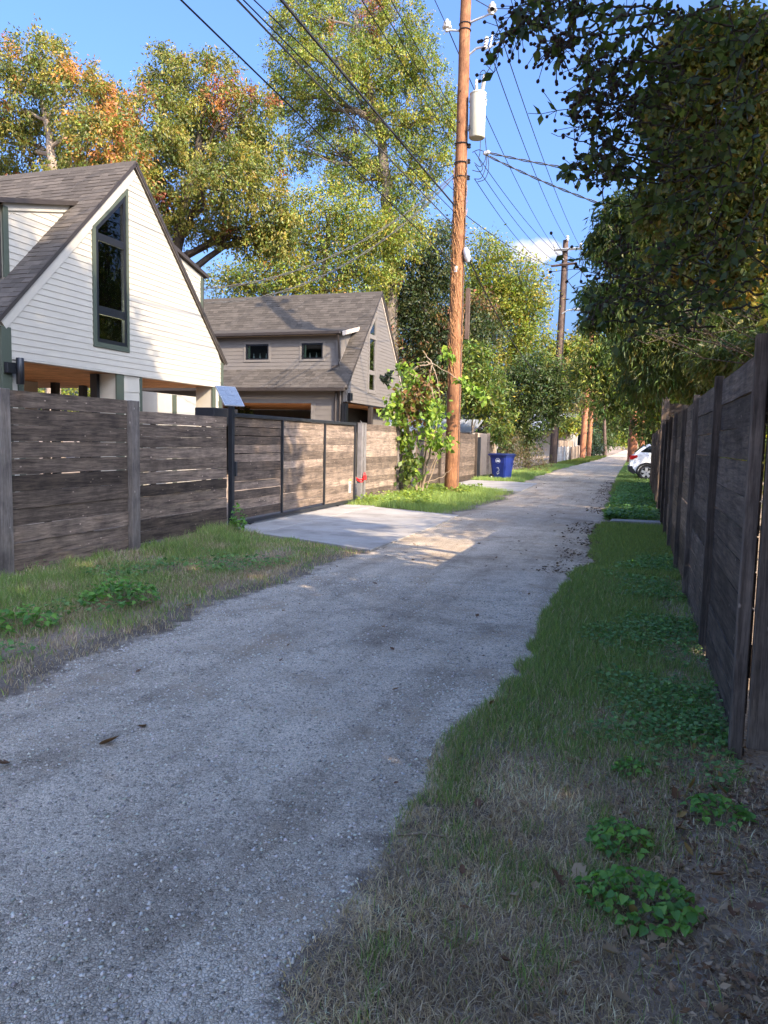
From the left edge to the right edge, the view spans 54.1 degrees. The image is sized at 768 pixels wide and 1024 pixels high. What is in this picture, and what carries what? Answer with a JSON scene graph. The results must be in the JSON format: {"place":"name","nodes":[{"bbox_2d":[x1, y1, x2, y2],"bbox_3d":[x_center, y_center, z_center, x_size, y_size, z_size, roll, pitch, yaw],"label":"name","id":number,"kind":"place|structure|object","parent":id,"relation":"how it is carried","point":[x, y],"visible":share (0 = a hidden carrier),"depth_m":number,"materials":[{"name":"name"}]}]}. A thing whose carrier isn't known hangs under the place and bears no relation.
{"place":"outdoors","nodes":[
{"label":"outdoors","id":0,"kind":"place"},
{"bbox_2d":[0,161,227,491],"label":"white house","id":1,"kind":"structure","parent":0,"point":[102,276],"depth_m":15.55,"materials":[{"name":"wood"}]},
{"bbox_2d":[4,358,24,384],"bbox_3d":[-6.348,-2.429,12.917,0.206,0.450,0.306,3,6,18],"label":"wall lamp","id":2,"kind":"object","parent":1,"relation":"attached to","point":[17,368],"visible":1,"depth_m":12.93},
{"bbox_2d":[91,189,129,352],"bbox_3d":[-5.557,-4.997,15.243,0.085,3.350,1.110,3,6,18],"label":"window","id":3,"kind":"structure","parent":1,"relation":"in","point":[110,234],"depth_m":15.34,"materials":[{"name":"black glass"}]},
{"bbox_2d":[195,407,237,508],"bbox_3d":[-3.118,-0.891,14.015,0.400,2.060,0.850,3,6,18],"label":"gate operator","id":4,"kind":"object","parent":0,"point":[211,411],"visible":0.33,"depth_m":13.56,"materials":[{"name":"metal"}]},
{"bbox_2d":[225,406,253,453],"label":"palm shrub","id":5,"kind":"object","parent":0,"point":[247,410],"visible":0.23,"depth_m":30.66,"materials":[{"name":"green plant"}]},
{"bbox_2d":[227,504,458,550],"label":"concrete driveway","id":6,"kind":"structure","parent":0,"point":[365,527],"depth_m":13.29,"materials":[{"name":"concrete"}]},
{"bbox_2d":[228,406,237,526],"bbox_3d":[-2.488,-0.740,12.372,0.100,2.100,0.140,3,6,18],"label":"solar panel post","id":7,"kind":"object","parent":6,"relation":"on","point":[232,468],"visible":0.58,"depth_m":12.31,"materials":[{"name":"metal"}]},
{"bbox_2d":[215,385,243,406],"bbox_3d":[-2.473,-1.845,12.044,0.361,0.349,0.332,-4,7,-41],"label":"solar module","id":8,"kind":"object","parent":7,"relation":"on","point":[229,396],"visible":1,"depth_m":12.01,"materials":[{"name":"glass"}]},
{"bbox_2d":[234,413,356,523],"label":"sliding gate","id":9,"kind":"structure","parent":6,"relation":"on","point":[337,452],"depth_m":14.59,"materials":[{"name":"wood"}]},
{"bbox_2d":[0,441,767,1023],"bbox_3d":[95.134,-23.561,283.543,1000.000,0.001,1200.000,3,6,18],"label":"ground","id":10,"kind":"structure","parent":0,"point":[742,891],"depth_m":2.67,"materials":[{"name":"plant"}]},
{"bbox_2d":[0,603,62,633],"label":"weed","id":11,"kind":"object","parent":10,"relation":"on","point":[36,610],"visible":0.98,"depth_m":5.88,"materials":[{"name":"green plant"}]},
{"bbox_2d":[38,388,89,457],"bbox_3d":[-14.134,-4.818,36.149,10.849,5.185,3.172,3,6,18],"label":"hedge","id":12,"kind":"object","parent":10,"relation":"on","point":[72,391],"visible":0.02,"depth_m":35.92,"materials":[{"name":"green plant"}]},
{"bbox_2d":[0,13,172,457],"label":"shade tree","id":13,"kind":"object","parent":10,"relation":"on","point":[108,119],"visible":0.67,"depth_m":29.86,"materials":[{"name":"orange plant"}]},
{"bbox_2d":[0,388,226,575],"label":"wooden fence","id":14,"kind":"object","parent":10,"relation":"on","point":[47,501],"visible":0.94,"depth_m":9.36,"materials":[{"name":"wood"}]},
{"bbox_2d":[78,576,160,608],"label":"weed","id":15,"kind":"object","parent":10,"relation":"on","point":[104,588],"visible":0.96,"depth_m":6.81,"materials":[{"name":"green plant"}]},
{"bbox_2d":[0,547,296,661],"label":"ground cover","id":16,"kind":"object","parent":10,"relation":"on","point":[128,571],"visible":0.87,"depth_m":8.31,"materials":[{"name":"green plant"}]},
{"bbox_2d":[0,520,367,698],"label":"grass","id":17,"kind":"structure","parent":10,"relation":"on","point":[39,588],"depth_m":7.85,"materials":[{"name":"plant"}]},
{"bbox_2d":[113,36,310,270],"bbox_3d":[-7.997,-11.250,32.904,7.585,18.925,9.658,-3,7,-37],"label":"autumn tree","id":18,"kind":"object","parent":10,"relation":"on","point":[175,133],"visible":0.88,"depth_m":31.84,"materials":[{"name":"green plant"}]},
{"bbox_2d":[227,503,247,530],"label":"weed","id":19,"kind":"object","parent":10,"relation":"on","point":[235,522],"visible":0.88,"depth_m":11.92,"materials":[{"name":"green plant"}]},
{"bbox_2d":[142,291,404,476],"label":"grey house","id":20,"kind":"structure","parent":10,"relation":"on","point":[331,357],"depth_m":27.80,"materials":[{"name":"wood"}]},
{"bbox_2d":[243,342,270,361],"bbox_3d":[-4.602,-5.843,27.524,1.100,0.710,0.220,3,6,18],"label":"window","id":21,"kind":"structure","parent":20,"relation":"in","point":[245,353],"depth_m":27.45,"materials":[{"name":"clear glass"}]},
{"bbox_2d":[299,341,324,361],"bbox_3d":[-2.526,-5.731,26.837,0.980,0.710,0.220,3,6,18],"label":"window","id":22,"kind":"structure","parent":20,"relation":"in","point":[302,350],"depth_m":26.77,"materials":[{"name":"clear glass"}]},
{"bbox_2d":[367,312,377,393],"bbox_3d":[-0.450,-6.019,28.274,0.085,3.100,0.900,3,6,18],"label":"window","id":23,"kind":"structure","parent":20,"relation":"in","point":[372,352],"depth_m":28.43,"materials":[{"name":"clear glass"}]},
{"bbox_2d":[0,450,627,1023],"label":"gravel alley","id":24,"kind":"structure","parent":10,"relation":"on","point":[486,550],"depth_m":3.53,"materials":[{"name":"gravel"}]},
{"bbox_2d":[396,832,447,837],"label":"twig","id":25,"kind":"object","parent":24,"relation":"on","point":[417,833],"visible":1,"depth_m":2.92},
{"bbox_2d":[383,478,614,574],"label":"leaf litter","id":26,"kind":"object","parent":24,"relation":"on","point":[565,550],"visible":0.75,"depth_m":12.19,"materials":[{"name":"plant"}]},
{"bbox_2d":[203,168,447,306],"bbox_3d":[-3.417,-9.636,38.567,13.825,14.777,4.729,3,6,18],"label":"shade tree","id":27,"kind":"object","parent":10,"relation":"on","point":[346,219],"visible":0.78,"depth_m":37.24,"materials":[{"name":"green plant"}]},
{"bbox_2d":[356,423,366,501],"bbox_3d":[-0.540,-1.195,18.087,0.130,2.000,0.320,3,6,18],"label":"gate post","id":28,"kind":"object","parent":10,"relation":"on","point":[361,450],"visible":0.74,"depth_m":17.98,"materials":[{"name":"wood"}]},
{"bbox_2d":[257,0,469,418],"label":"pecan tree","id":29,"kind":"object","parent":10,"relation":"on","point":[380,170],"visible":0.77,"depth_m":40.11,"materials":[{"name":"green plant"}]},
{"bbox_2d":[365,424,411,495],"bbox_3d":[0.145,-1.374,20.366,0.090,1.950,4.400,3,6,18],"label":"wooden fence","id":30,"kind":"object","parent":10,"relation":"on","point":[383,448],"visible":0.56,"depth_m":19.89,"materials":[{"name":"wood"}]},
{"bbox_2d":[355,483,482,503],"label":"ground cover","id":31,"kind":"object","parent":10,"relation":"on","point":[420,492],"visible":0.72,"depth_m":19.72,"materials":[{"name":"green plant"}]},
{"bbox_2d":[343,483,513,513],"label":"grass","id":32,"kind":"structure","parent":10,"relation":"on","point":[456,500],"depth_m":18.68,"materials":[{"name":"plant"}]},
{"bbox_2d":[376,345,490,490],"bbox_3d":[1.365,-2.645,20.909,2.999,4.175,2.071,3,6,18],"label":"mulberry bush","id":33,"kind":"object","parent":10,"relation":"on","point":[425,402],"visible":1,"depth_m":20.78,"materials":[{"name":"green plant"}]},
{"bbox_2d":[389,418,483,471],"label":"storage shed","id":34,"kind":"structure","parent":10,"relation":"on","point":[465,427],"depth_m":36.87,"materials":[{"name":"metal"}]},
{"bbox_2d":[373,210,521,417],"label":"understory tree","id":35,"kind":"object","parent":10,"relation":"on","point":[423,325],"visible":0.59,"depth_m":40.72,"materials":[{"name":"green plant"}]},
{"bbox_2d":[415,430,480,486],"bbox_3d":[2.480,-1.933,26.996,0.200,1.900,9.100,3,6,18],"label":"wooden fence","id":36,"kind":"object","parent":10,"relation":"on","point":[470,446],"visible":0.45,"depth_m":28.65,"materials":[{"name":"wood"}]},
{"bbox_2d":[442,0,498,490],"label":"utility pole","id":37,"kind":"object","parent":10,"relation":"on","point":[462,145],"visible":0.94,"depth_m":21.48,"materials":[{"name":"wood"}]},
{"bbox_2d":[180,0,454,265],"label":"power line","id":38,"kind":"object","parent":37,"relation":"attached to","point":[222,40],"visible":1,"depth_m":11.23,"materials":[{"name":"rubber"}]},
{"bbox_2d":[204,177,453,303],"bbox_3d":[-1.490,-7.503,20.559,7.284,4.084,0.055,-1,6,-18],"label":"power line","id":39,"kind":"object","parent":37,"relation":"attached to","point":[335,268],"visible":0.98,"depth_m":20.69,"materials":[{"name":"rubber"}]},
{"bbox_2d":[204,175,453,289],"bbox_3d":[-1.487,-7.717,20.539,7.282,3.797,0.055,-1,6,-18],"label":"power line","id":40,"kind":"object","parent":37,"relation":"attached to","point":[333,254],"visible":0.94,"depth_m":20.63,"materials":[{"name":"rubber"}]},
{"bbox_2d":[236,0,454,226],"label":"power line","id":41,"kind":"object","parent":37,"relation":"attached to","point":[286,51],"visible":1,"depth_m":12.67,"materials":[{"name":"grey metal"}]},
{"bbox_2d":[243,0,454,212],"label":"power line","id":42,"kind":"object","parent":37,"relation":"attached to","point":[343,100],"visible":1,"depth_m":13.73,"materials":[{"name":"metal"}]},
{"bbox_2d":[254,0,455,191],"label":"power line","id":43,"kind":"object","parent":37,"relation":"attached to","point":[342,84],"visible":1,"depth_m":12.98,"materials":[{"name":"rubber"}]},
{"bbox_2d":[280,0,454,205],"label":"power line","id":44,"kind":"object","parent":37,"relation":"attached to","point":[289,9],"visible":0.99,"depth_m":13.79,"materials":[{"name":"metal"}]},
{"bbox_2d":[361,0,453,145],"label":"power line","id":45,"kind":"object","parent":37,"relation":"attached to","point":[404,67],"visible":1,"depth_m":16.53,"materials":[{"name":"metal"}]},
{"bbox_2d":[377,0,457,136],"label":"power line","id":46,"kind":"object","parent":37,"relation":"attached to","point":[414,63],"visible":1,"depth_m":16.80,"materials":[{"name":"rubber"}]},
{"bbox_2d":[390,0,455,116],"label":"power line","id":47,"kind":"object","parent":37,"relation":"attached to","point":[421,54],"visible":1,"depth_m":17.60,"materials":[{"name":"metal"}]},
{"bbox_2d":[447,164,467,389],"bbox_3d":[2.119,-6.702,21.758,0.490,6.353,0.469,6,7,41],"label":"dead vine","id":48,"kind":"object","parent":37,"relation":"attached to","point":[453,238],"visible":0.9,"depth_m":21.61,"materials":[{"name":"plant"}]},
{"bbox_2d":[468,74,486,140],"bbox_3d":[2.653,-11.373,21.126,0.538,1.669,0.471,3,6,18],"label":"transformer","id":49,"kind":"object","parent":37,"relation":"attached to","point":[477,114],"visible":0.93,"depth_m":20.98,"materials":[{"name":"metal"}]},
{"bbox_2d":[449,31,554,247],"bbox_3d":[6.977,-16.273,37.422,0.032,2.278,34.357,3,6,17],"label":"power line","id":50,"kind":"object","parent":37,"relation":"attached to","point":[497,140],"visible":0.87,"depth_m":30.64,"materials":[{"name":"metal"}]},
{"bbox_2d":[470,261,537,372],"bbox_3d":[6.519,-7.832,35.093,0.041,1.444,28.264,3,6,17],"label":"power line","id":51,"kind":"object","parent":37,"relation":"attached to","point":[497,315],"visible":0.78,"depth_m":26.83,"materials":[{"name":"metal"}]},
{"bbox_2d":[488,45,566,239],"bbox_3d":[7.926,-16.144,37.088,0.032,3.310,34.414,3,6,17],"label":"power line","id":52,"kind":"object","parent":37,"relation":"attached to","point":[521,137],"visible":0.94,"depth_m":27.70,"materials":[{"name":"metal"}]},
{"bbox_2d":[494,14,577,242],"bbox_3d":[8.435,-16.276,36.932,0.032,1.908,34.352,3,6,18],"label":"power line","id":53,"kind":"object","parent":37,"relation":"attached to","point":[530,122],"visible":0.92,"depth_m":27.83,"materials":[{"name":"rubber"}]},
{"bbox_2d":[488,155,603,205],"bbox_3d":[8.052,-8.030,19.715,10.937,3.518,0.075,3,6,17],"label":"power line","id":54,"kind":"object","parent":37,"relation":"attached to","point":[531,176],"visible":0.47,"depth_m":20.73,"materials":[{"name":"rubber"}]},
{"bbox_2d":[490,152,655,181],"bbox_3d":[8.311,-8.620,18.782,11.980,2.291,0.075,4,6,24],"label":"power line","id":55,"kind":"object","parent":37,"relation":"attached to","point":[551,165],"visible":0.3,"depth_m":20.66,"materials":[{"name":"rubber"}]},
{"bbox_2d":[440,338,519,474],"bbox_3d":[4.386,-4.914,34.582,3.847,6.494,2.709,3,6,18],"label":"shrub","id":56,"kind":"object","parent":10,"relation":"on","point":[481,376],"visible":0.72,"depth_m":34.21,"materials":[{"name":"green plant"}]},
{"bbox_2d":[478,433,489,474],"bbox_3d":[4.259,-2.466,32.697,0.140,1.950,2.790,3,6,18],"label":"plywood fence","id":57,"kind":"object","parent":10,"relation":"on","point":[485,452],"visible":0.5,"depth_m":33.49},
{"bbox_2d":[489,443,495,473],"bbox_3d":[5.029,-2.529,35.202,0.020,1.529,2.220,3,6,18],"label":"picket fence","id":58,"kind":"object","parent":10,"relation":"on","point":[492,450],"visible":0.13,"depth_m":35.07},
{"bbox_2d":[459,480,536,491],"bbox_3d":[3.853,-0.919,26.784,2.800,0.082,6.397,3,6,18],"label":"concrete apron","id":59,"kind":"object","parent":10,"relation":"on","point":[515,486],"visible":0.47,"depth_m":27.29,"materials":[{"name":"concrete"}]},
{"bbox_2d":[488,453,515,478],"bbox_3d":[4.846,-1.884,31.236,0.968,1.095,0.890,5,7,36],"label":"recycling bin","id":60,"kind":"object","parent":10,"relation":"on","point":[501,464],"visible":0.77,"depth_m":30.95,"materials":[{"name":"plastic"}]},
{"bbox_2d":[463,221,562,452],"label":"elm tree","id":61,"kind":"object","parent":10,"relation":"on","point":[510,288],"visible":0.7,"depth_m":47.35,"materials":[{"name":"green plant"}]},
{"bbox_2d":[460,344,583,468],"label":"privet tree","id":62,"kind":"object","parent":10,"relation":"on","point":[533,386],"visible":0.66,"depth_m":42.60,"materials":[{"name":"green plant"}]},
{"bbox_2d":[471,462,573,481],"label":"grass","id":63,"kind":"structure","parent":10,"relation":"on","point":[520,475],"depth_m":35.19,"materials":[{"name":"plant"}]},
{"bbox_2d":[282,564,767,1023],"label":"grass","id":64,"kind":"structure","parent":10,"relation":"on","point":[599,606],"depth_m":4.04,"materials":[{"name":"plant"}]},
{"bbox_2d":[500,429,556,469],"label":"shrub","id":65,"kind":"object","parent":10,"relation":"on","point":[541,463],"visible":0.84,"depth_m":40.42,"materials":[{"name":"green plant"}]},
{"bbox_2d":[490,414,578,455],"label":"house","id":66,"kind":"structure","parent":10,"relation":"on","point":[574,439],"depth_m":90.30,"materials":[{"name":"metal"}]},
{"bbox_2d":[552,868,565,884],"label":"fallen leaf","id":67,"kind":"object","parent":10,"relation":"on","point":[559,877],"visible":1,"depth_m":2.63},
{"bbox_2d":[557,446,570,461],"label":"wire fence","id":68,"kind":"object","parent":10,"relation":"on","point":[561,451],"visible":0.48,"depth_m":64.48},
{"bbox_2d":[558,440,572,458],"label":"board fence","id":69,"kind":"object","parent":10,"relation":"on","point":[562,443],"visible":0.31,"depth_m":70.35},
{"bbox_2d":[549,235,582,463],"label":"utility pole","id":70,"kind":"object","parent":10,"relation":"on","point":[553,453],"visible":0.68,"depth_m":53.97,"materials":[{"name":"wood"}]},
{"bbox_2d":[548,411,591,439],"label":"bush","id":71,"kind":"object","parent":10,"relation":"on","point":[571,428],"visible":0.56,"depth_m":86.69,"materials":[{"name":"green plant"}]},
{"bbox_2d":[539,326,603,412],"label":"tree","id":72,"kind":"object","parent":10,"relation":"on","point":[566,344],"visible":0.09,"depth_m":114.01,"materials":[{"name":"green plant"}]},
{"bbox_2d":[570,446,579,458],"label":"panel fence","id":73,"kind":"object","parent":10,"relation":"on","point":[575,452],"visible":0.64,"depth_m":74.16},
{"bbox_2d":[551,350,604,427],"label":"tree","id":74,"kind":"object","parent":10,"relation":"on","point":[574,408],"visible":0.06,"depth_m":95.71,"materials":[{"name":"green plant"}]},
{"bbox_2d":[569,863,587,881],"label":"fallen leaf","id":75,"kind":"object","parent":10,"relation":"on","point":[577,866],"visible":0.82,"depth_m":2.66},
{"bbox_2d":[557,455,606,464],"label":"grass","id":76,"kind":"structure","parent":10,"relation":"on","point":[576,461],"depth_m":67.53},
{"bbox_2d":[579,331,592,457],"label":"utility pole","id":77,"kind":"object","parent":10,"relation":"on","point":[583,437],"visible":0.32,"depth_m":80.41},
{"bbox_2d":[586,372,593,455],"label":"utility pole","id":78,"kind":"object","parent":10,"relation":"on","point":[589,441],"visible":0.38,"depth_m":90.22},
{"bbox_2d":[585,427,605,455],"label":"bush","id":79,"kind":"object","parent":10,"relation":"on","point":[596,447],"visible":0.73,"depth_m":93.73,"materials":[{"name":"green plant"}]},
{"bbox_2d":[588,414,619,452],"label":"tree","id":80,"kind":"object","parent":10,"relation":"on","point":[609,441],"visible":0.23,"depth_m":142.75,"materials":[{"name":"green plant"}]},
{"bbox_2d":[603,393,606,455],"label":"utility pole","id":81,"kind":"object","parent":10,"relation":"on","point":[604,437],"visible":0.38,"depth_m":100.20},
{"bbox_2d":[602,940,619,952],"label":"fallen leaf","id":82,"kind":"object","parent":10,"relation":"on","point":[607,947],"visible":1,"depth_m":2.26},
{"bbox_2d":[583,815,655,861],"bbox_3d":[0.906,1.249,2.894,0.264,0.104,0.296,3,6,18],"label":"weed","id":83,"kind":"object","parent":10,"relation":"on","point":[621,828],"visible":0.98,"depth_m":2.87,"materials":[{"name":"green plant"}]},
{"bbox_2d":[612,431,627,449],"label":"bush","id":84,"kind":"object","parent":10,"relation":"on","point":[620,443],"visible":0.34,"depth_m":223.69,"materials":[{"name":"green plant"}]},
{"bbox_2d":[593,386,647,448],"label":"tree","id":85,"kind":"object","parent":10,"relation":"on","point":[618,420],"visible":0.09,"depth_m":123.01,"materials":[{"name":"green plant"}]},
{"bbox_2d":[475,0,767,356],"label":"crape myrtle","id":86,"kind":"object","parent":10,"relation":"on","point":[619,172],"visible":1,"depth_m":3.44,"materials":[{"name":"green plant"}]},
{"bbox_2d":[558,324,687,448],"bbox_3d":[9.274,-4.040,28.199,5.572,6.232,2.943,3,6,18],"label":"walnut tree","id":87,"kind":"object","parent":10,"relation":"on","point":[598,380],"visible":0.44,"depth_m":28.22,"materials":[{"name":"green plant"}]},
{"bbox_2d":[614,986,632,1002],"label":"fallen leaf","id":88,"kind":"object","parent":10,"relation":"on","point":[621,995],"visible":1,"depth_m":2.07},
{"bbox_2d":[580,478,680,579],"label":"grass","id":89,"kind":"structure","parent":10,"relation":"on","point":[622,535],"depth_m":11.82,"materials":[{"name":"plant"}]},
{"bbox_2d":[601,481,659,519],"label":"ground cover","id":90,"kind":"object","parent":10,"relation":"on","point":[629,512],"visible":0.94,"depth_m":18.59,"materials":[{"name":"green plant"}]},
{"bbox_2d":[610,756,652,778],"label":"weed","id":91,"kind":"object","parent":10,"relation":"on","point":[626,765],"visible":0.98,"depth_m":3.54,"materials":[{"name":"green plant"}]},
{"bbox_2d":[614,461,648,479],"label":"grass","id":92,"kind":"structure","parent":10,"relation":"on","point":[624,473],"depth_m":37.28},
{"bbox_2d":[627,411,637,461],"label":"utility pole","id":93,"kind":"object","parent":10,"relation":"on","point":[632,446],"visible":0.12,"depth_m":64.02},
{"bbox_2d":[610,519,660,524],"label":"concrete path","id":94,"kind":"structure","parent":10,"relation":"on","point":[639,521],"depth_m":14.87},
{"bbox_2d":[627,441,651,479],"bbox_3d":[13.364,-2.255,33.683,4.687,1.738,2.174,3,6,18],"label":"parked car","id":95,"kind":"object","parent":10,"relation":"on","point":[639,462],"visible":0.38,"depth_m":33.32,"materials":[{"name":"white metal"}]},
{"bbox_2d":[573,864,707,941],"bbox_3d":[0.855,1.277,2.516,0.350,0.118,0.394,-3,7,-35],"label":"weed","id":96,"kind":"object","parent":10,"relation":"on","point":[661,909],"visible":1,"depth_m":2.48,"materials":[{"name":"green plant"}]},
{"bbox_2d":[518,700,767,1023],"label":"leaf litter","id":97,"kind":"object","parent":10,"relation":"on","point":[722,985],"visible":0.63,"depth_m":2.56,"materials":[{"name":"plant"}]},
{"bbox_2d":[649,429,659,501],"bbox_3d":[8.476,-1.507,23.511,0.120,1.980,12.950,3,6,18],"label":"wooden fence","id":98,"kind":"object","parent":10,"relation":"on","point":[654,459],"visible":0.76,"depth_m":22.31,"materials":[{"name":"wood"}]},
{"bbox_2d":[563,552,746,793],"bbox_3d":[2.362,0.887,7.000,0.980,0.106,7.504,3,6,18],"label":"ground cover","id":99,"kind":"object","parent":10,"relation":"on","point":[695,726],"visible":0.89,"depth_m":4.55,"materials":[{"name":"green plant"}]},
{"bbox_2d":[564,185,767,363],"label":"chinaberry tree","id":100,"kind":"object","parent":10,"relation":"on","point":[597,243],"visible":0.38,"depth_m":8.80,"materials":[{"name":"green plant"}]},
{"bbox_2d":[602,286,767,453],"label":"willow acacia","id":101,"kind":"object","parent":10,"relation":"on","point":[658,369],"visible":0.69,"depth_m":11.71,"materials":[{"name":"green plant"}]},
{"bbox_2d":[656,396,725,507],"bbox_3d":[6.921,-1.319,16.900,1.420,2.800,0.180,3,6,18],"label":"wooden fence","id":102,"kind":"object","parent":10,"relation":"on","point":[668,408],"visible":0.04,"depth_m":16.94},
{"bbox_2d":[622,0,767,316],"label":"hackberry tree","id":103,"kind":"object","parent":10,"relation":"on","point":[755,54],"visible":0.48,"depth_m":6.60,"materials":[{"name":"green plant"}]},
{"bbox_2d":[657,333,767,759],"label":"wooden fence","id":104,"kind":"object","parent":10,"relation":"on","point":[709,507],"visible":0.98,"depth_m":4.90,"materials":[{"name":"wood"}]},
{"bbox_2d":[746,429,767,751],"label":"fence post","id":105,"kind":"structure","parent":104,"relation":"attached to","point":[757,732],"depth_m":3.59,"materials":[{"name":"wood"}]},
{"bbox_2d":[679,793,758,831],"bbox_3d":[1.402,1.234,3.132,0.281,0.108,0.272,-1,6,-23],"label":"weed","id":106,"kind":"object","parent":10,"relation":"on","point":[720,811],"visible":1,"depth_m":3.10,"materials":[{"name":"green plant"}]},
{"bbox_2d":[714,1002,730,1023],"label":"fallen leaf","id":107,"kind":"object","parent":10,"relation":"on","point":[719,1008],"visible":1,"depth_m":2.04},
{"bbox_2d":[720,284,767,508],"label":"privet row","id":108,"kind":"object","parent":10,"relation":"on","point":[763,321],"visible":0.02,"depth_m":10.75,"materials":[{"name":"green plant"}]},
{"bbox_2d":[748,899,765,909],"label":"fallen leaf","id":109,"kind":"object","parent":10,"relation":"on","point":[758,905],"visible":1,"depth_m":2.51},
{"bbox_2d":[0,0,767,445],"label":"sky","id":110,"kind":"structure","parent":0,"point":[117,32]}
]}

